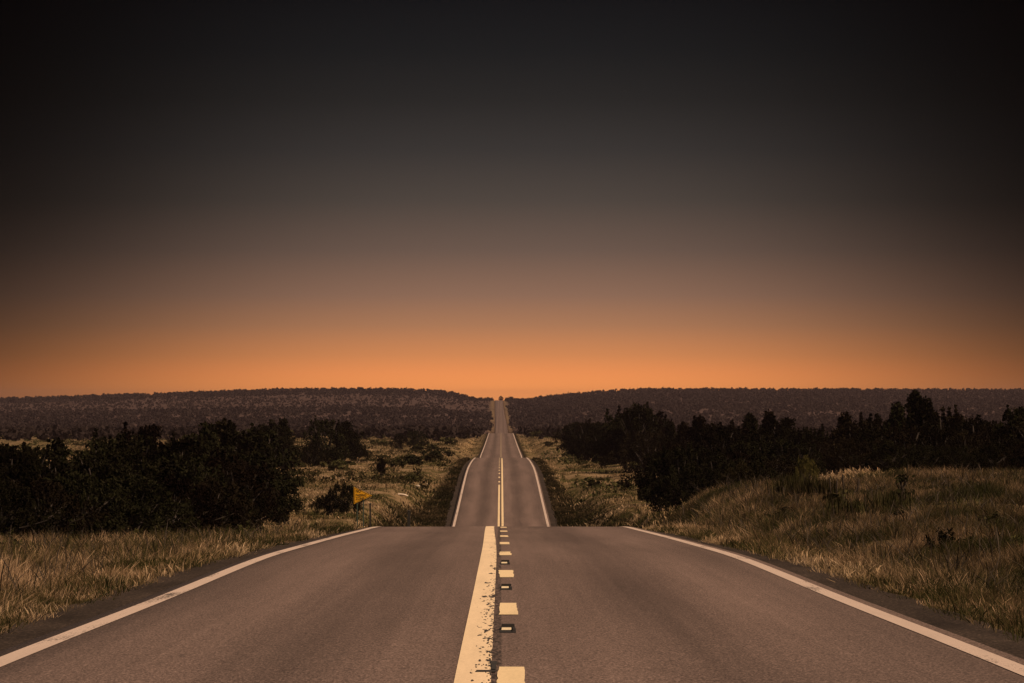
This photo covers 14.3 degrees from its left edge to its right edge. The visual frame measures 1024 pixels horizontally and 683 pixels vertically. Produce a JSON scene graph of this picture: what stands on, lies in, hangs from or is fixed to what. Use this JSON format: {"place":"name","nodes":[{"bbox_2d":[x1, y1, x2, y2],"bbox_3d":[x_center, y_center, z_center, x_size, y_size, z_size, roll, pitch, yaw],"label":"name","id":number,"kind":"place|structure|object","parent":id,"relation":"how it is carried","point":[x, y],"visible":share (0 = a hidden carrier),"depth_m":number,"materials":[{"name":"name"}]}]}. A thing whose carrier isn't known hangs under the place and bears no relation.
{"place":"outdoors","nodes":[
{"label":"outdoors","id":0,"kind":"place"},
{"bbox_2d":[0,400,1023,682],"bbox_3d":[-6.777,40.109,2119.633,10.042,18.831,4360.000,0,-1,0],"label":"road","id":1,"kind":"structure","parent":0,"point":[592,604],"depth_m":36.30,"materials":[{"name":"grey asphalt"}]},
{"bbox_2d":[0,434,488,666],"bbox_3d":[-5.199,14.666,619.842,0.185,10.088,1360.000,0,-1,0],"label":"edge line","id":2,"kind":"object","parent":1,"relation":"on","point":[32,648],"visible":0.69,"depth_m":39.73,"materials":[{"name":"white paint"}]},
{"bbox_2d":[454,526,495,682],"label":"line","id":3,"kind":"object","parent":1,"relation":"on","point":[476,650],"visible":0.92,"depth_m":35.18,"materials":[{"name":"yellow paint"}]},
{"bbox_2d":[499,603,517,613],"bbox_3d":[-0.037,2.562,39.167,0.184,0.052,3.200,0,-1,0],"label":"dash","id":4,"kind":"object","parent":1,"relation":"on","point":[507,608],"visible":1,"depth_m":39.14,"materials":[{"name":"yellow paint"}]},
{"bbox_2d":[497,667,524,682],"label":"dash","id":5,"kind":"object","parent":1,"relation":"on","point":[510,674],"visible":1,"depth_m":26.74,"materials":[{"name":"yellow paint"}]},
{"bbox_2d":[513,434,1023,675],"bbox_3d":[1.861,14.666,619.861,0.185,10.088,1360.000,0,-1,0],"label":"edge line","id":6,"kind":"object","parent":1,"relation":"on","point":[1010,665],"visible":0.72,"depth_m":38.35,"materials":[{"name":"white paint"}]},
{"bbox_2d":[0,390,1023,631],"bbox_3d":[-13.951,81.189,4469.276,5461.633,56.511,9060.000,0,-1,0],"label":"ground","id":7,"kind":"structure","parent":0,"point":[395,498],"depth_m":710.28,"materials":[{"name":"brown soil"}]},
{"bbox_2d":[0,441,43,482],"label":"juniper tree","id":8,"kind":"object","parent":7,"relation":"on","point":[8,455],"visible":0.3,"depth_m":164.52,"materials":[{"name":"green plant"}]},
{"bbox_2d":[0,478,65,538],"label":"juniper bush","id":9,"kind":"object","parent":7,"relation":"on","point":[22,496],"visible":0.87,"depth_m":131.61,"materials":[{"name":"green plant"}]},
{"bbox_2d":[13,439,61,472],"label":"juniper tree","id":10,"kind":"object","parent":7,"relation":"on","point":[48,452],"visible":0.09,"depth_m":189.28,"materials":[{"name":"green plant"}]},
{"bbox_2d":[0,460,99,534],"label":"juniper bush","id":11,"kind":"object","parent":7,"relation":"on","point":[21,471],"visible":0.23,"depth_m":139.76,"materials":[{"name":"green plant"}]},
{"bbox_2d":[2,476,110,539],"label":"juniper bush","id":12,"kind":"object","parent":7,"relation":"on","point":[39,489],"visible":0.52,"depth_m":134.48,"materials":[{"name":"green plant"}]},
{"bbox_2d":[46,437,68,469],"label":"conifer tree","id":13,"kind":"object","parent":7,"relation":"on","point":[58,443],"visible":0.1,"depth_m":209.71,"materials":[{"name":"green plant"}]},
{"bbox_2d":[2,468,159,538],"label":"juniper bush","id":14,"kind":"object","parent":7,"relation":"on","point":[80,488],"visible":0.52,"depth_m":137.45,"materials":[{"name":"green plant"}]},
{"bbox_2d":[60,438,114,473],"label":"juniper tree","id":15,"kind":"object","parent":7,"relation":"on","point":[99,453],"visible":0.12,"depth_m":179.71,"materials":[{"name":"green plant"}]},
{"bbox_2d":[33,453,182,533],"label":"juniper bush","id":16,"kind":"object","parent":7,"relation":"on","point":[105,467],"visible":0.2,"depth_m":149.82,"materials":[{"name":"green plant"}]},
{"bbox_2d":[69,434,146,462],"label":"juniper tree","id":17,"kind":"object","parent":7,"relation":"on","point":[120,444],"visible":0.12,"depth_m":204.50,"materials":[{"name":"green plant"}]},
{"bbox_2d":[87,428,159,460],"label":"juniper tree","id":18,"kind":"object","parent":7,"relation":"on","point":[148,446],"visible":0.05,"depth_m":219.55,"materials":[{"name":"green plant"}]},
{"bbox_2d":[71,472,202,535],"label":"juniper bush","id":19,"kind":"object","parent":7,"relation":"on","point":[143,492],"visible":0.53,"depth_m":139.54,"materials":[{"name":"green plant"}]},
{"bbox_2d":[120,421,170,456],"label":"tall tree","id":20,"kind":"object","parent":7,"relation":"on","point":[146,431],"visible":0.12,"depth_m":229.53,"materials":[{"name":"green plant"}]},
{"bbox_2d":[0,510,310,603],"bbox_3d":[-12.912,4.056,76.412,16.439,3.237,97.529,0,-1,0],"label":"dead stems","id":21,"kind":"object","parent":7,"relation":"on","point":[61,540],"visible":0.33,"depth_m":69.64,"materials":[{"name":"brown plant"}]},
{"bbox_2d":[0,514,362,636],"bbox_3d":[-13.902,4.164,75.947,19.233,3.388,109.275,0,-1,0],"label":"verge grass","id":22,"kind":"structure","parent":7,"relation":"on","point":[75,567],"depth_m":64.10,"materials":[{"name":"plant"}]},
{"bbox_2d":[126,474,243,535],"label":"juniper bush","id":23,"kind":"object","parent":7,"relation":"on","point":[199,498],"visible":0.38,"depth_m":143.68,"materials":[{"name":"green plant"}]},
{"bbox_2d":[136,431,280,495],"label":"juniper bush","id":24,"kind":"object","parent":7,"relation":"on","point":[226,447],"visible":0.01,"depth_m":214.95,"materials":[{"name":"green plant"}]},
{"bbox_2d":[197,420,219,455],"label":"conifer tree","id":25,"kind":"object","parent":7,"relation":"on","point":[209,432],"visible":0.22,"depth_m":234.60,"materials":[{"name":"green plant"}]},
{"bbox_2d":[198,418,263,461],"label":"tall tree","id":26,"kind":"object","parent":7,"relation":"on","point":[220,426],"visible":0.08,"depth_m":244.41,"materials":[{"name":"green plant"}]},
{"bbox_2d":[6,434,485,539],"bbox_3d":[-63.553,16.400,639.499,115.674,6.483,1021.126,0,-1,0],"label":"meadow grass","id":27,"kind":"structure","parent":7,"relation":"on","point":[310,517],"depth_m":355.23,"materials":[{"name":"plant"}]},
{"bbox_2d":[216,456,280,530],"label":"juniper tree","id":28,"kind":"object","parent":7,"relation":"on","point":[240,470],"visible":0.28,"depth_m":174.50,"materials":[{"name":"green plant"}]},
{"bbox_2d":[215,419,291,479],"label":"juniper tree","id":29,"kind":"object","parent":7,"relation":"on","point":[232,436],"visible":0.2,"depth_m":240.15,"materials":[{"name":"green plant"}]},
{"bbox_2d":[219,484,289,531],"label":"juniper bush","id":30,"kind":"object","parent":7,"relation":"on","point":[257,514],"visible":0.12,"depth_m":159.62,"materials":[{"name":"green plant"}]},
{"bbox_2d":[229,450,300,524],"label":"juniper tree","id":31,"kind":"object","parent":7,"relation":"on","point":[283,486],"visible":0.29,"depth_m":204.63,"materials":[{"name":"green plant"}]},
{"bbox_2d":[236,423,304,490],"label":"juniper tree","id":32,"kind":"object","parent":7,"relation":"on","point":[286,463],"visible":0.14,"depth_m":249.59,"materials":[{"name":"green plant"}]},
{"bbox_2d":[256,419,294,453],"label":"tall tree","id":33,"kind":"object","parent":7,"relation":"on","point":[284,440],"visible":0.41,"depth_m":439.38,"materials":[{"name":"green plant"}]},
{"bbox_2d":[266,417,302,467],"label":"conifer tree","id":34,"kind":"object","parent":7,"relation":"on","point":[282,422],"visible":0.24,"depth_m":454.68,"materials":[{"name":"green plant"}]},
{"bbox_2d":[266,469,305,523],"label":"juniper tree","id":35,"kind":"object","parent":7,"relation":"on","point":[294,491],"visible":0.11,"depth_m":221.50,"materials":[{"name":"green plant"}]},
{"bbox_2d":[298,442,329,466],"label":"juniper bush","id":36,"kind":"object","parent":7,"relation":"on","point":[314,460],"visible":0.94,"depth_m":469.56,"materials":[{"name":"green plant"}]},
{"bbox_2d":[301,415,350,466],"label":"juniper tree","id":37,"kind":"object","parent":7,"relation":"on","point":[317,438],"visible":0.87,"depth_m":479.01,"materials":[{"name":"green plant"}]},
{"bbox_2d":[308,494,349,514],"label":"juniper bush","id":38,"kind":"object","parent":7,"relation":"on","point":[324,505],"visible":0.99,"depth_m":251.48,"materials":[{"name":"green plant"}]},
{"bbox_2d":[317,482,365,514],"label":"juniper bush","id":39,"kind":"object","parent":7,"relation":"on","point":[344,489],"visible":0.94,"depth_m":251.53,"materials":[{"name":"green plant"}]},
{"bbox_2d":[328,419,363,459],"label":"tall tree","id":40,"kind":"object","parent":7,"relation":"on","point":[352,438],"visible":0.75,"depth_m":484.45,"materials":[{"name":"green plant"}]},
{"bbox_2d":[344,444,372,462],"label":"juniper bush","id":41,"kind":"object","parent":7,"relation":"on","point":[354,457],"visible":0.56,"depth_m":499.59,"materials":[{"name":"green plant"}]},
{"bbox_2d":[354,487,371,527],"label":"pennant sign","id":42,"kind":"object","parent":7,"relation":"on","point":[359,495],"visible":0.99,"depth_m":214.87,"materials":[{"name":"yellow metal"}]},
{"bbox_2d":[355,457,469,527],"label":"bank weeds","id":43,"kind":"object","parent":7,"relation":"on","point":[434,517],"visible":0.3,"depth_m":327.28,"materials":[{"name":"plant"}]},
{"bbox_2d":[405,429,429,446],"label":"juniper tree","id":44,"kind":"object","parent":7,"relation":"on","point":[415,440],"visible":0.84,"depth_m":719.46,"materials":[{"name":"green plant"}]},
{"bbox_2d":[0,424,987,441],"bbox_3d":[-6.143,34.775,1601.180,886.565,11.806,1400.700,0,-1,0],"label":"plain woodland","id":45,"kind":"object","parent":7,"relation":"on","point":[24,433],"visible":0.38,"depth_m":1056.16,"materials":[{"name":"green plant"}]},
{"bbox_2d":[0,387,1023,430],"bbox_3d":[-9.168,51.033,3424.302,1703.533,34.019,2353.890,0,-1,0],"label":"woodland","id":46,"kind":"object","parent":7,"relation":"on","point":[804,401],"visible":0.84,"depth_m":3278.65,"materials":[{"name":"green plant"}]},
{"bbox_2d":[551,422,581,455],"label":"juniper tree","id":47,"kind":"object","parent":7,"relation":"on","point":[563,438],"visible":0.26,"depth_m":589.85,"materials":[{"name":"green plant"}]},
{"bbox_2d":[555,419,586,456],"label":"juniper tree","id":48,"kind":"object","parent":7,"relation":"on","point":[568,433],"visible":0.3,"depth_m":579.08,"materials":[{"name":"green plant"}]},
{"bbox_2d":[569,428,594,460],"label":"juniper tree","id":49,"kind":"object","parent":7,"relation":"on","point":[583,447],"visible":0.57,"depth_m":519.34,"materials":[{"name":"green plant"}]},
{"bbox_2d":[564,418,601,452],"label":"juniper tree","id":50,"kind":"object","parent":7,"relation":"on","point":[579,427],"visible":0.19,"depth_m":560.13,"materials":[{"name":"green plant"}]},
{"bbox_2d":[541,436,644,503],"bbox_3d":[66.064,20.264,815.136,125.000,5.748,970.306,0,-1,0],"label":"scrub","id":51,"kind":"object","parent":7,"relation":"on","point":[586,479],"visible":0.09,"depth_m":377.72,"materials":[{"name":"green plant"}]},
{"bbox_2d":[532,457,707,528],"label":"bank weeds","id":52,"kind":"object","parent":7,"relation":"on","point":[558,509],"visible":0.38,"depth_m":322.63,"materials":[{"name":"plant"}]},
{"bbox_2d":[593,408,663,470],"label":"juniper tree","id":53,"kind":"object","parent":7,"relation":"on","point":[614,422],"visible":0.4,"depth_m":433.31,"materials":[{"name":"green plant"}]},
{"bbox_2d":[596,429,664,472],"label":"juniper bush","id":54,"kind":"object","parent":7,"relation":"on","point":[647,438],"visible":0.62,"depth_m":409.10,"materials":[{"name":"green plant"}]},
{"bbox_2d":[605,402,660,470],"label":"juniper tree","id":55,"kind":"object","parent":7,"relation":"on","point":[636,415],"visible":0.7,"depth_m":429.49,"materials":[{"name":"green plant"}]},
{"bbox_2d":[603,405,675,450],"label":"juniper tree","id":56,"kind":"object","parent":7,"relation":"on","point":[658,417],"visible":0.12,"depth_m":435.79,"materials":[{"name":"green plant"}]},
{"bbox_2d":[635,449,682,510],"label":"juniper tree","id":57,"kind":"object","parent":7,"relation":"on","point":[640,478],"visible":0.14,"depth_m":224.54,"materials":[{"name":"green plant"}]},
{"bbox_2d":[638,473,692,511],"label":"juniper bush","id":58,"kind":"object","parent":7,"relation":"on","point":[650,495],"visible":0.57,"depth_m":206.66,"materials":[{"name":"green plant"}]},
{"bbox_2d":[641,446,690,505],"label":"juniper tree","id":59,"kind":"object","parent":7,"relation":"on","point":[668,460],"visible":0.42,"depth_m":219.47,"materials":[{"name":"green plant"}]},
{"bbox_2d":[616,437,715,490],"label":"juniper bush","id":60,"kind":"object","parent":7,"relation":"on","point":[669,445],"visible":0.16,"depth_m":299.18,"materials":[{"name":"green plant"}]},
{"bbox_2d":[653,463,703,510],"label":"juniper bush","id":61,"kind":"object","parent":7,"relation":"on","point":[674,479],"visible":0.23,"depth_m":205.93,"materials":[{"name":"green plant"}]},
{"bbox_2d":[672,421,695,444],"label":"conifer tree","id":62,"kind":"object","parent":7,"relation":"on","point":[681,431],"visible":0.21,"depth_m":329.76,"materials":[{"name":"green plant"}]},
{"bbox_2d":[666,465,723,508],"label":"juniper bush","id":63,"kind":"object","parent":7,"relation":"on","point":[694,475],"visible":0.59,"depth_m":199.58,"materials":[{"name":"green plant"}]},
{"bbox_2d":[686,415,709,448],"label":"conifer tree","id":64,"kind":"object","parent":7,"relation":"on","point":[699,421],"visible":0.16,"depth_m":309.86,"materials":[{"name":"green plant"}]},
{"bbox_2d":[687,469,739,493],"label":"juniper bush","id":65,"kind":"object","parent":7,"relation":"on","point":[713,481],"visible":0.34,"depth_m":199.80,"materials":[{"name":"green plant"}]},
{"bbox_2d":[517,435,949,527],"bbox_3d":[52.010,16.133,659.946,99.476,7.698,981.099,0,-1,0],"label":"meadow grass","id":66,"kind":"structure","parent":7,"relation":"on","point":[643,512],"depth_m":309.50,"materials":[{"name":"plant"}]},
{"bbox_2d":[697,456,777,483],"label":"juniper bush","id":67,"kind":"object","parent":7,"relation":"on","point":[761,468],"visible":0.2,"depth_m":204.80,"materials":[{"name":"green plant"}]},
{"bbox_2d":[714,461,763,488],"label":"juniper bush","id":68,"kind":"object","parent":7,"relation":"on","point":[741,469],"visible":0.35,"depth_m":197.59,"materials":[{"name":"green plant"}]},
{"bbox_2d":[740,412,758,438],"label":"conifer tree","id":69,"kind":"object","parent":7,"relation":"on","point":[750,421],"visible":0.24,"depth_m":309.76,"materials":[{"name":"green plant"}]},
{"bbox_2d":[754,409,776,439],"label":"conifer tree","id":70,"kind":"object","parent":7,"relation":"on","point":[767,420],"visible":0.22,"depth_m":304.72,"materials":[{"name":"green plant"}]},
{"bbox_2d":[760,456,800,480],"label":"juniper bush","id":71,"kind":"object","parent":7,"relation":"on","point":[777,464],"visible":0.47,"depth_m":211.36,"materials":[{"name":"green plant"}]},
{"bbox_2d":[764,415,805,445],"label":"tall tree","id":72,"kind":"object","parent":7,"relation":"on","point":[787,422],"visible":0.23,"depth_m":299.65,"materials":[{"name":"green plant"}]},
{"bbox_2d":[770,424,825,453],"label":"juniper tree","id":73,"kind":"object","parent":7,"relation":"on","point":[807,433],"visible":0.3,"depth_m":284.75,"materials":[{"name":"green plant"}]},
{"bbox_2d":[765,471,832,493],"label":"spiky clump","id":74,"kind":"object","parent":7,"relation":"on","point":[785,478],"visible":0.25,"depth_m":133.84,"materials":[{"name":"green plant"}]},
{"bbox_2d":[783,441,826,466],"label":"juniper tree","id":75,"kind":"object","parent":7,"relation":"on","point":[805,451],"visible":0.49,"depth_m":229.59,"materials":[{"name":"green plant"}]},
{"bbox_2d":[795,455,819,479],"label":"juniper bush","id":76,"kind":"object","parent":7,"relation":"on","point":[806,465],"visible":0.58,"depth_m":189.83,"materials":[{"name":"green plant"}]},
{"bbox_2d":[772,474,848,501],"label":"spiky clump","id":77,"kind":"object","parent":7,"relation":"on","point":[819,488],"visible":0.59,"depth_m":127.72,"materials":[{"name":"green plant"}]},
{"bbox_2d":[779,439,842,472],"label":"juniper bush","id":78,"kind":"object","parent":7,"relation":"on","point":[819,446],"visible":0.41,"depth_m":231.65,"materials":[{"name":"green plant"}]},
{"bbox_2d":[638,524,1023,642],"bbox_3d":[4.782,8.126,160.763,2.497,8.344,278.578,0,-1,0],"label":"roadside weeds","id":79,"kind":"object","parent":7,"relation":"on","point":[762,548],"visible":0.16,"depth_m":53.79,"materials":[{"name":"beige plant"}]},
{"bbox_2d":[645,462,1023,640],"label":"verge grass","id":80,"kind":"structure","parent":7,"relation":"on","point":[939,514],"depth_m":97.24,"materials":[{"name":"plant"}]},
{"bbox_2d":[825,411,852,470],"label":"conifer tree","id":81,"kind":"object","parent":7,"relation":"on","point":[843,418],"visible":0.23,"depth_m":264.82,"materials":[{"name":"green plant"}]},
{"bbox_2d":[811,437,881,474],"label":"juniper bush","id":82,"kind":"object","parent":7,"relation":"on","point":[851,450],"visible":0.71,"depth_m":221.60,"materials":[{"name":"green plant"}]},
{"bbox_2d":[823,493,875,520],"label":"spiky clump","id":83,"kind":"object","parent":7,"relation":"on","point":[847,507],"visible":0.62,"depth_m":103.74,"materials":[{"name":"green plant"}]},
{"bbox_2d":[823,415,886,470],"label":"juniper tree","id":84,"kind":"object","parent":7,"relation":"on","point":[849,429],"visible":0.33,"depth_m":257.91,"materials":[{"name":"green plant"}]},
{"bbox_2d":[850,439,922,472],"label":"juniper bush","id":85,"kind":"object","parent":7,"relation":"on","point":[884,455],"visible":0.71,"depth_m":215.53,"materials":[{"name":"green plant"}]},
{"bbox_2d":[854,487,923,512],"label":"spiky clump","id":86,"kind":"object","parent":7,"relation":"on","point":[891,498],"visible":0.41,"depth_m":111.78,"materials":[{"name":"green plant"}]},
{"bbox_2d":[880,401,908,466],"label":"conifer tree","id":87,"kind":"object","parent":7,"relation":"on","point":[897,415],"visible":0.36,"depth_m":257.73,"materials":[{"name":"green plant"}]},
{"bbox_2d":[892,474,914,502],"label":"dead bush","id":88,"kind":"object","parent":7,"relation":"on","point":[904,479],"visible":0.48,"depth_m":127.91,"materials":[{"name":"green plant"}]},
{"bbox_2d":[884,389,927,465],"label":"conifer tree","id":89,"kind":"object","parent":7,"relation":"on","point":[912,405],"visible":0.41,"depth_m":251.74,"materials":[{"name":"green plant"}]},
{"bbox_2d":[899,395,942,448],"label":"conifer tree","id":90,"kind":"object","parent":7,"relation":"on","point":[925,415],"visible":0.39,"depth_m":249.74,"materials":[{"name":"green plant"}]},
{"bbox_2d":[892,443,957,470],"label":"juniper bush","id":91,"kind":"object","parent":7,"relation":"on","point":[924,452],"visible":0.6,"depth_m":211.43,"materials":[{"name":"green plant"}]},
{"bbox_2d":[899,426,952,470],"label":"juniper tree","id":92,"kind":"object","parent":7,"relation":"on","point":[935,439],"visible":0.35,"depth_m":227.96,"materials":[{"name":"green plant"}]},
{"bbox_2d":[922,527,974,550],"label":"weed clump","id":93,"kind":"object","parent":7,"relation":"on","point":[940,532],"visible":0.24,"depth_m":73.10,"materials":[{"name":"green plant"}]},
{"bbox_2d":[924,444,983,472],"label":"juniper bush","id":94,"kind":"object","parent":7,"relation":"on","point":[957,451],"visible":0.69,"depth_m":207.62,"materials":[{"name":"green plant"}]},
{"bbox_2d":[934,404,974,435],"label":"juniper tree","id":95,"kind":"object","parent":7,"relation":"on","point":[945,422],"visible":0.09,"depth_m":254.67,"materials":[{"name":"green plant"}]},
{"bbox_2d":[948,412,965,436],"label":"conifer tree","id":96,"kind":"object","parent":7,"relation":"on","point":[956,418],"visible":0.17,"depth_m":244.84,"materials":[{"name":"green plant"}]},
{"bbox_2d":[952,414,1001,450],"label":"tall tree","id":97,"kind":"object","parent":7,"relation":"on","point":[971,428],"visible":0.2,"depth_m":241.75,"materials":[{"name":"green plant"}]},
{"bbox_2d":[961,443,1019,470],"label":"juniper bush","id":98,"kind":"object","parent":7,"relation":"on","point":[984,457],"visible":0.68,"depth_m":203.85,"materials":[{"name":"green plant"}]},
{"bbox_2d":[992,404,1023,444],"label":"tall tree","id":99,"kind":"object","parent":7,"relation":"on","point":[1009,417],"visible":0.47,"depth_m":224.76,"materials":[{"name":"green plant"}]},
{"bbox_2d":[995,441,1023,469],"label":"juniper bush","id":100,"kind":"object","parent":7,"relation":"on","point":[1020,450],"visible":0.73,"depth_m":201.45,"materials":[{"name":"green plant"}]},
{"bbox_2d":[1003,415,1023,467],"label":"juniper tree","id":101,"kind":"object","parent":7,"relation":"on","point":[1017,434],"visible":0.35,"depth_m":220.47,"materials":[{"name":"green plant"}]},
{"bbox_2d":[0,443,1023,658],"bbox_3d":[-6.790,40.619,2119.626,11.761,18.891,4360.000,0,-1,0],"label":"road shoulder","id":102,"kind":"object","parent":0,"point":[978,633],"visible":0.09,"depth_m":44.07},
{"bbox_2d":[0,0,1023,399],"label":"sky","id":103,"kind":"structure","parent":0,"point":[520,199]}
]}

